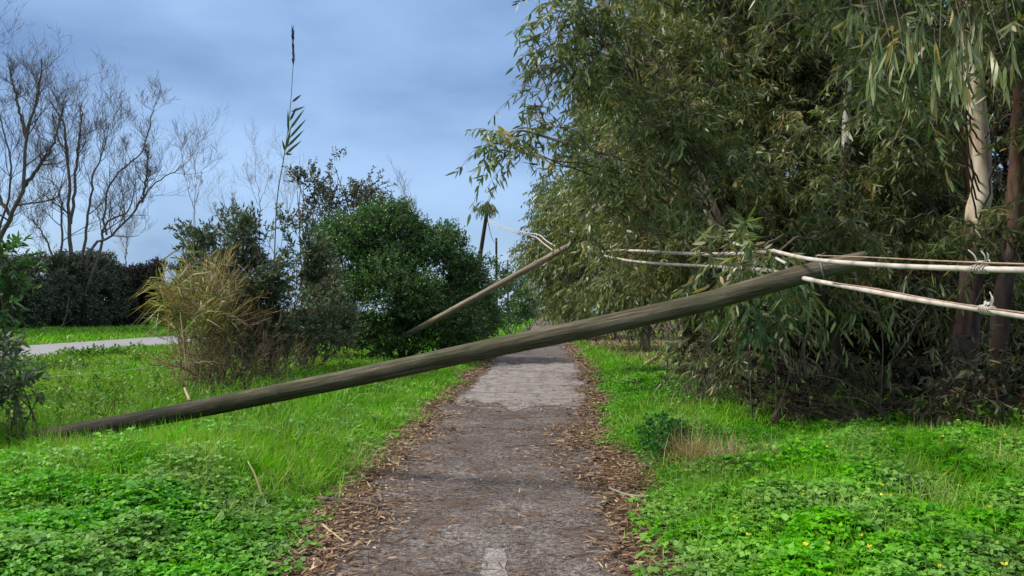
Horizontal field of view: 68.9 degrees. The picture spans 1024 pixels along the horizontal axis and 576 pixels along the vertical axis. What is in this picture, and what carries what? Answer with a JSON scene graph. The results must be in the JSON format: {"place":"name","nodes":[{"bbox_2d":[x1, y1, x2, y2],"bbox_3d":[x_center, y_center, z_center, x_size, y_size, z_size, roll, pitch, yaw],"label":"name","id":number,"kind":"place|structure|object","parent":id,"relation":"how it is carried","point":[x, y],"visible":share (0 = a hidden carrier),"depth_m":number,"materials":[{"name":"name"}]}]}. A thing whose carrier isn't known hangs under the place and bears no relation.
{"place":"outdoors","nodes":[
{"label":"outdoors","id":0,"kind":"place"},
{"bbox_2d":[1,324,385,356],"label":"road","id":1,"kind":"structure","parent":0,"point":[44,349],"depth_m":36.32,"materials":[{"name":"grey asphalt"}]},
{"bbox_2d":[477,212,487,278],"bbox_3d":[-1.443,-1.490,34.315,0.225,4.024,0.231,13,7,40],"label":"utility pole","id":2,"kind":"object","parent":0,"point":[482,240],"visible":0.4,"depth_m":34.16,"materials":[{"name":"wood"}]},
{"bbox_2d":[472,182,499,219],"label":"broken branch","id":3,"kind":"object","parent":2,"relation":"attached to","point":[492,209],"visible":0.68,"depth_m":34.11,"materials":[{"name":"green plant"}]},
{"bbox_2d":[487,222,552,250],"bbox_3d":[0.030,-1.944,25.840,0.263,2.669,16.635,0,-2,-7],"label":"cable","id":4,"kind":"object","parent":2,"relation":"attached to","point":[524,234],"visible":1,"depth_m":23.30,"materials":[{"name":"grey rubber"}]},
{"bbox_2d":[487,219,554,245],"bbox_3d":[0.011,-2.045,25.787,0.155,2.710,16.743,0,-2,-7],"label":"cable","id":5,"kind":"object","parent":2,"relation":"attached to","point":[524,232],"visible":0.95,"depth_m":22.78,"materials":[{"name":"grey rubber"}]},
{"bbox_2d":[316,317,653,575],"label":"path","id":6,"kind":"structure","parent":0,"point":[499,533],"depth_m":6.06,"materials":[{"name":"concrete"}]},
{"bbox_2d":[480,548,507,575],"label":"path marking","id":7,"kind":"object","parent":6,"relation":"on","point":[492,566],"visible":1,"depth_m":4.60,"materials":[{"name":"white paint"}]},
{"bbox_2d":[439,377,588,446],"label":"path cracks","id":8,"kind":"object","parent":6,"relation":"on","point":[521,417],"visible":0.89,"depth_m":10.88,"materials":[{"name":"soil"}]},
{"bbox_2d":[455,362,586,410],"bbox_3d":[0.408,2.098,17.283,2.585,0.001,11.300,0,-2,4],"label":"path patch","id":9,"kind":"object","parent":6,"relation":"on","point":[514,375],"visible":0.94,"depth_m":15.46,"materials":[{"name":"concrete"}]},
{"bbox_2d":[0,0,1008,312],"label":"sky","id":10,"kind":"structure","parent":0,"point":[405,81],"materials":[{"name":"blue"}]},
{"bbox_2d":[5,312,1023,575],"bbox_3d":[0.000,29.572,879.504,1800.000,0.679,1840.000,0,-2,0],"label":"ground","id":11,"kind":"structure","parent":0,"point":[599,458],"depth_m":7.21,"materials":[{"name":"soil"}]},
{"bbox_2d":[0,230,50,361],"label":"shrub","id":12,"kind":"object","parent":11,"relation":"on","point":[13,279],"visible":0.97,"depth_m":11.07,"materials":[{"name":"green plant"}]},
{"bbox_2d":[0,328,51,433],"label":"shrub","id":13,"kind":"object","parent":11,"relation":"on","point":[10,383],"visible":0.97,"depth_m":8.56,"materials":[{"name":"green plant"}]},
{"bbox_2d":[0,0,81,244],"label":"bare tree","id":14,"kind":"object","parent":11,"relation":"on","point":[49,151],"visible":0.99,"depth_m":47.67,"materials":[{"name":"grey plant"}]},
{"bbox_2d":[0,247,134,328],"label":"hedge","id":15,"kind":"object","parent":11,"relation":"on","point":[55,299],"visible":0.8,"depth_m":49.28,"materials":[{"name":"green plant"}]},
{"bbox_2d":[66,391,136,419],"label":"grass tuft","id":16,"kind":"object","parent":11,"relation":"on","point":[114,401],"visible":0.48,"depth_m":9.61,"materials":[{"name":"green plant"}]},
{"bbox_2d":[3,46,228,327],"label":"bare tree","id":17,"kind":"object","parent":11,"relation":"on","point":[148,172],"visible":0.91,"depth_m":50.12,"materials":[{"name":"grey plant"}]},
{"bbox_2d":[101,198,143,265],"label":"bare tree","id":18,"kind":"object","parent":11,"relation":"on","point":[128,235],"visible":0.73,"depth_m":60.03,"materials":[{"name":"grey plant"}]},
{"bbox_2d":[95,255,197,325],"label":"hedge","id":19,"kind":"object","parent":11,"relation":"on","point":[136,272],"visible":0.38,"depth_m":57.97,"materials":[{"name":"green plant"}]},
{"bbox_2d":[183,388,190,401],"bbox_3d":[-3.488,1.145,8.015,0.160,0.144,0.032,-2,-3,43],"label":"broken cane","id":20,"kind":"object","parent":11,"relation":"on","point":[187,395],"visible":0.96,"depth_m":7.99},
{"bbox_2d":[130,242,260,392],"bbox_3d":[-5.729,0.573,13.323,2.613,2.863,3.536,0,-2,-15],"label":"reed clump","id":21,"kind":"object","parent":11,"relation":"on","point":[181,313],"visible":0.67,"depth_m":13.01,"materials":[{"name":"beige plant"}]},
{"bbox_2d":[178,109,232,315],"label":"bare tree","id":22,"kind":"object","parent":11,"relation":"on","point":[196,200],"visible":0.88,"depth_m":62.33,"materials":[{"name":"grey plant"}]},
{"bbox_2d":[136,236,284,389],"bbox_3d":[-5.294,0.513,12.956,2.263,2.923,2.257,-1,-2,29],"label":"dry brush","id":23,"kind":"object","parent":11,"relation":"on","point":[222,263],"visible":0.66,"depth_m":12.81,"materials":[{"name":"plant"}]},
{"bbox_2d":[178,471,257,521],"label":"grass tuft","id":24,"kind":"object","parent":11,"relation":"on","point":[213,495],"visible":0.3,"depth_m":5.35,"materials":[{"name":"green plant"}]},
{"bbox_2d":[189,164,257,248],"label":"bare tree","id":25,"kind":"object","parent":11,"relation":"on","point":[219,196],"visible":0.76,"depth_m":68.05,"materials":[{"name":"grey plant"}]},
{"bbox_2d":[172,299,334,394],"bbox_3d":[-4.530,1.172,12.730,2.498,2.064,2.754,1,-2,-36],"label":"dry brush","id":26,"kind":"object","parent":11,"relation":"on","point":[233,364],"visible":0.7,"depth_m":12.54,"materials":[{"name":"plant"}]},
{"bbox_2d":[248,462,264,506],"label":"dry stalk","id":27,"kind":"object","parent":11,"relation":"on","point":[258,484],"visible":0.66,"depth_m":5.73,"materials":[{"name":"plant"}]},
{"bbox_2d":[163,193,363,376],"bbox_3d":[-5.073,-0.031,15.974,4.269,4.213,2.946,1,-2,-29],"label":"shrub","id":28,"kind":"object","parent":11,"relation":"on","point":[315,264],"visible":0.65,"depth_m":15.94,"materials":[{"name":"green plant"}]},
{"bbox_2d":[232,113,299,278],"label":"bare tree","id":29,"kind":"object","parent":11,"relation":"on","point":[271,176],"visible":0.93,"depth_m":75.39,"materials":[{"name":"grey plant"}]},
{"bbox_2d":[237,127,305,300],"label":"bare tree","id":30,"kind":"object","parent":11,"relation":"on","point":[287,203],"visible":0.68,"depth_m":70.55,"materials":[{"name":"plant"}]},
{"bbox_2d":[246,412,327,445],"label":"grass tuft","id":31,"kind":"object","parent":11,"relation":"on","point":[285,427],"visible":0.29,"depth_m":7.94,"materials":[{"name":"green plant"}]},
{"bbox_2d":[270,26,304,370],"bbox_3d":[-4.744,-1.676,15.532,1.145,7.550,0.352,-1,-2,32],"label":"tall reed","id":32,"kind":"object","parent":11,"relation":"on","point":[286,145],"visible":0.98,"depth_m":15.42,"materials":[{"name":"green plant"}]},
{"bbox_2d":[276,259,373,369],"bbox_3d":[-4.838,0.649,18.075,2.358,3.015,2.915,-1,-2,27],"label":"shrub","id":33,"kind":"object","parent":11,"relation":"on","point":[315,354],"visible":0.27,"depth_m":18.22,"materials":[{"name":"green plant"}]},
{"bbox_2d":[281,146,396,346],"bbox_3d":[-6.523,-1.526,28.174,4.260,8.022,3.103,0,-2,-14],"label":"tree","id":34,"kind":"object","parent":11,"relation":"on","point":[319,189],"visible":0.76,"depth_m":27.89,"materials":[{"name":"green plant"}]},
{"bbox_2d":[377,156,421,212],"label":"bare tree","id":35,"kind":"object","parent":11,"relation":"on","point":[403,186],"visible":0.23,"depth_m":44.90,"materials":[{"name":"grey plant"}]},
{"bbox_2d":[294,190,505,358],"bbox_3d":[-2.919,-0.248,22.931,7.374,5.710,4.458,1,-2,-33],"label":"bush","id":36,"kind":"object","parent":11,"relation":"on","point":[397,252],"visible":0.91,"depth_m":22.07,"materials":[{"name":"green plant"}]},
{"bbox_2d":[1,251,868,445],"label":"utility pole","id":37,"kind":"object","parent":11,"relation":"on","point":[718,298],"visible":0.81,"depth_m":6.47,"materials":[{"name":"wood"}]},
{"bbox_2d":[602,249,775,255],"bbox_3d":[1.982,-0.476,9.779,0.274,0.626,7.327,0,-2,-4],"label":"cable","id":38,"kind":"object","parent":37,"relation":"attached to","point":[686,253],"visible":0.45,"depth_m":8.98,"materials":[{"name":"grey rubber"}]},
{"bbox_2d":[587,246,814,282],"bbox_3d":[1.917,-0.468,10.598,0.291,1.201,10.471,0,-2,-4],"label":"cable","id":39,"kind":"object","parent":37,"relation":"attached to","point":[807,279],"visible":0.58,"depth_m":9.18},
{"bbox_2d":[773,249,1023,273],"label":"cable","id":40,"kind":"object","parent":37,"relation":"attached to","point":[982,268],"visible":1,"depth_m":3.94,"materials":[{"name":"white rubber"}]},
{"bbox_2d":[775,257,786,264],"bbox_3d":[2.135,-0.216,5.934,0.030,0.072,0.161,0,-2,-10],"label":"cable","id":41,"kind":"object","parent":40,"relation":"attached to","point":[781,260],"visible":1,"depth_m":5.91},
{"bbox_2d":[812,279,1023,318],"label":"cable","id":42,"kind":"object","parent":37,"relation":"attached to","point":[985,311],"visible":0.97,"depth_m":3.96,"materials":[{"name":"white rubber"}]},
{"bbox_2d":[831,282,1023,313],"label":"wire","id":43,"kind":"object","parent":42,"relation":"on","point":[933,299],"visible":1,"depth_m":3.93,"materials":[{"name":"grey metal"}]},
{"bbox_2d":[815,255,1023,264],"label":"wire","id":44,"kind":"object","parent":37,"relation":"attached to","point":[927,260],"visible":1,"depth_m":3.92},
{"bbox_2d":[365,244,570,356],"bbox_3d":[-1.545,0.564,19.889,0.192,0.188,8.610,2,-22,-44],"label":"utility pole","id":45,"kind":"object","parent":11,"relation":"on","point":[486,291],"visible":0.77,"depth_m":18.98,"materials":[{"name":"wood"}]},
{"bbox_2d":[459,251,525,337],"bbox_3d":[-1.195,0.516,34.246,4.432,4.513,3.587,1,-2,-29],"label":"bush","id":46,"kind":"object","parent":11,"relation":"on","point":[504,272],"visible":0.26,"depth_m":34.26,"materials":[{"name":"green plant"}]},
{"bbox_2d":[474,270,540,334],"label":"bush","id":47,"kind":"object","parent":11,"relation":"on","point":[527,302],"visible":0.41,"depth_m":45.00,"materials":[{"name":"green plant"}]},
{"bbox_2d":[0,360,1023,575],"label":"clover","id":48,"kind":"object","parent":11,"relation":"on","point":[23,550],"visible":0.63,"depth_m":4.95,"materials":[{"name":"green plant"}]},
{"bbox_2d":[0,315,1023,575],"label":"grass","id":49,"kind":"structure","parent":11,"relation":"on","point":[308,469],"depth_m":7.32,"materials":[{"name":"green plant"}]},
{"bbox_2d":[51,366,156,376],"bbox_3d":[-7.214,1.484,13.297,1.719,0.136,0.148,1,-2,-28],"label":"wire","id":50,"kind":"object","parent":49,"relation":"on","point":[106,372],"visible":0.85,"depth_m":13.23,"materials":[{"name":"grey metal"}]},
{"bbox_2d":[495,238,497,304],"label":"utility pole","id":51,"kind":"object","parent":49,"relation":"on","point":[496,256],"visible":0.37,"depth_m":62.05,"materials":[{"name":"wood"}]},
{"bbox_2d":[682,320,687,337],"bbox_3d":[3.928,0.825,16.982,0.128,0.776,0.134,0,-2,0],"label":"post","id":52,"kind":"object","parent":49,"relation":"on","point":[683,325],"visible":0.21,"depth_m":16.93,"materials":[{"name":"brown wood"}]},
{"bbox_2d":[502,284,543,330],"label":"bush","id":53,"kind":"object","parent":11,"relation":"on","point":[528,313],"visible":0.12,"depth_m":61.97,"materials":[{"name":"green plant"}]},
{"bbox_2d":[529,299,544,325],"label":"bush","id":54,"kind":"object","parent":11,"relation":"on","point":[537,316],"visible":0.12,"depth_m":85.14,"materials":[{"name":"green plant"}]},
{"bbox_2d":[505,239,591,327],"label":"eucalyptus tree","id":55,"kind":"object","parent":11,"relation":"on","point":[522,263],"visible":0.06,"depth_m":60.04,"materials":[{"name":"green plant"}]},
{"bbox_2d":[509,168,623,338],"bbox_3d":[3.273,-3.936,41.468,6.893,14.551,7.762,0,-2,0],"label":"eucalyptus tree","id":56,"kind":"object","parent":11,"relation":"on","point":[542,273],"visible":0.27,"depth_m":39.96,"materials":[{"name":"green plant"}]},
{"bbox_2d":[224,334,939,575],"bbox_3d":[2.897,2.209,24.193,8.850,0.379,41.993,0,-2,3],"label":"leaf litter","id":57,"kind":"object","parent":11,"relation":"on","point":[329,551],"visible":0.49,"depth_m":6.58,"materials":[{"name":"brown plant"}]},
{"bbox_2d":[323,524,344,541],"bbox_3d":[-1.235,1.686,5.141,0.021,0.021,0.459,1,-2,-32],"label":"stick","id":58,"kind":"object","parent":57,"relation":"on","point":[334,534],"visible":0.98,"depth_m":5.12,"materials":[{"name":"wood"}]},
{"bbox_2d":[318,496,380,507],"bbox_3d":[-1.294,1.713,5.967,0.606,0.046,0.068,-1,-2,25],"label":"stick","id":59,"kind":"object","parent":57,"relation":"on","point":[329,499],"visible":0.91,"depth_m":5.98,"materials":[{"name":"beige wood"}]},
{"bbox_2d":[578,474,618,479],"bbox_3d":[0.778,1.742,6.892,0.384,0.016,0.160,0,-2,-11],"label":"stick","id":60,"kind":"object","parent":57,"relation":"on","point":[594,475],"visible":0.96,"depth_m":6.90,"materials":[{"name":"brown wood"}]},
{"bbox_2d":[608,487,653,497],"bbox_3d":[0.992,1.723,6.279,0.429,0.028,0.207,-1,-2,22],"label":"stick","id":61,"kind":"object","parent":57,"relation":"on","point":[618,491],"visible":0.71,"depth_m":6.22,"materials":[{"name":"beige wood"}]},
{"bbox_2d":[529,92,680,352],"bbox_3d":[4.035,-3.082,28.238,5.642,11.505,6.579,-1,-2,35],"label":"eucalyptus tree","id":62,"kind":"object","parent":11,"relation":"on","point":[561,219],"visible":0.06,"depth_m":27.49,"materials":[{"name":"green plant"}]},
{"bbox_2d":[445,0,782,388],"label":"eucalyptus tree","id":63,"kind":"object","parent":11,"relation":"on","point":[609,71],"visible":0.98,"depth_m":9.52,"materials":[{"name":"green plant"}]},
{"bbox_2d":[607,464,687,485],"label":"grass tuft","id":64,"kind":"object","parent":11,"relation":"on","point":[645,475],"visible":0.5,"depth_m":6.86,"materials":[{"name":"plant"}]},
{"bbox_2d":[545,0,751,367],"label":"eucalyptus tree","id":65,"kind":"object","parent":11,"relation":"on","point":[605,288],"visible":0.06,"depth_m":17.98,"materials":[{"name":"green plant"}]},
{"bbox_2d":[634,410,695,458],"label":"shrub","id":66,"kind":"object","parent":11,"relation":"on","point":[663,417],"visible":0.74,"depth_m":7.61,"materials":[{"name":"green plant"}]},
{"bbox_2d":[648,418,733,466],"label":"grass tuft","id":67,"kind":"object","parent":11,"relation":"on","point":[686,446],"visible":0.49,"depth_m":7.24,"materials":[{"name":"plant"}]},
{"bbox_2d":[618,424,794,481],"bbox_3d":[1.909,1.512,6.982,1.700,0.592,1.606,-1,-2,32],"label":"grass tuft","id":68,"kind":"object","parent":11,"relation":"on","point":[721,447],"visible":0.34,"depth_m":6.95,"materials":[{"name":"plant"}]},
{"bbox_2d":[575,0,860,388],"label":"eucalyptus tree","id":69,"kind":"object","parent":11,"relation":"on","point":[764,125],"visible":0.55,"depth_m":12.88,"materials":[{"name":"green plant"}]},
{"bbox_2d":[644,276,836,415],"bbox_3d":[3.347,1.105,11.321,2.450,2.691,2.923,0,-2,-15],"label":"eucalyptus sapling","id":70,"kind":"object","parent":11,"relation":"on","point":[699,363],"visible":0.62,"depth_m":11.17,"materials":[{"name":"green plant"}]},
{"bbox_2d":[705,242,812,425],"bbox_3d":[3.022,0.633,9.267,1.197,2.438,1.513,0,-2,0],"label":"eucalyptus sapling","id":71,"kind":"object","parent":11,"relation":"on","point":[764,339],"visible":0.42,"depth_m":9.12,"materials":[{"name":"green plant"}]},
{"bbox_2d":[666,2,890,392],"bbox_3d":[6.192,-2.743,16.736,5.123,11.497,6.960,-1,-2,18],"label":"thicket","id":72,"kind":"object","parent":11,"relation":"on","point":[694,337],"visible":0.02,"depth_m":15.02,"materials":[{"name":"green plant"}]},
{"bbox_2d":[632,0,957,396],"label":"eucalyptus tree","id":73,"kind":"object","parent":11,"relation":"on","point":[748,261],"visible":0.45,"depth_m":10.73,"materials":[{"name":"green plant"}]},
{"bbox_2d":[580,0,1023,418],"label":"eucalyptus tree","id":74,"kind":"object","parent":11,"relation":"on","point":[973,236],"visible":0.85,"depth_m":9.62,"materials":[{"name":"green plant"}]},
{"bbox_2d":[755,322,879,422],"bbox_3d":[4.015,1.346,9.555,1.222,1.812,1.624,-2,-2,41],"label":"dry brush","id":75,"kind":"object","parent":11,"relation":"on","point":[806,370],"visible":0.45,"depth_m":9.59,"materials":[{"name":"brown plant"}]},
{"bbox_2d":[671,397,1023,566],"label":"yellow flowers","id":76,"kind":"object","parent":11,"relation":"on","point":[869,546],"visible":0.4,"depth_m":4.60,"materials":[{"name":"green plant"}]},
{"bbox_2d":[709,355,1023,431],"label":"dry brush","id":77,"kind":"object","parent":11,"relation":"on","point":[789,409],"visible":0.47,"depth_m":9.16,"materials":[{"name":"plant"}]},
{"bbox_2d":[760,250,1002,416],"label":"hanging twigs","id":78,"kind":"object","parent":11,"relation":"on","point":[903,286],"visible":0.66,"depth_m":9.03,"materials":[{"name":"green plant"}]},
{"bbox_2d":[761,0,1002,397],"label":"thicket","id":79,"kind":"object","parent":11,"relation":"on","point":[877,340],"visible":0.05,"depth_m":14.25,"materials":[{"name":"green plant"}]},
{"bbox_2d":[772,321,1023,427],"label":"shrub","id":80,"kind":"object","parent":11,"relation":"on","point":[964,374],"visible":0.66,"depth_m":8.98,"materials":[{"name":"green plant"}]},
{"bbox_2d":[793,0,1012,411],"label":"eucalyptus tree","id":81,"kind":"object","parent":11,"relation":"on","point":[966,188],"visible":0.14,"depth_m":12.45,"materials":[{"name":"green plant"}]},
{"bbox_2d":[871,2,1023,402],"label":"thicket","id":82,"kind":"object","parent":11,"relation":"on","point":[916,334],"visible":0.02,"depth_m":13.58,"materials":[{"name":"green plant"}]},
{"bbox_2d":[906,0,1023,421],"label":"eucalyptus tree","id":83,"kind":"object","parent":11,"relation":"on","point":[1003,291],"visible":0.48,"depth_m":9.34,"materials":[{"name":"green plant"}]},
{"bbox_2d":[979,43,1023,398],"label":"thicket","id":84,"kind":"object","parent":11,"relation":"on","point":[1012,347],"visible":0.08,"depth_m":12.27,"materials":[{"name":"green plant"}]}
]}

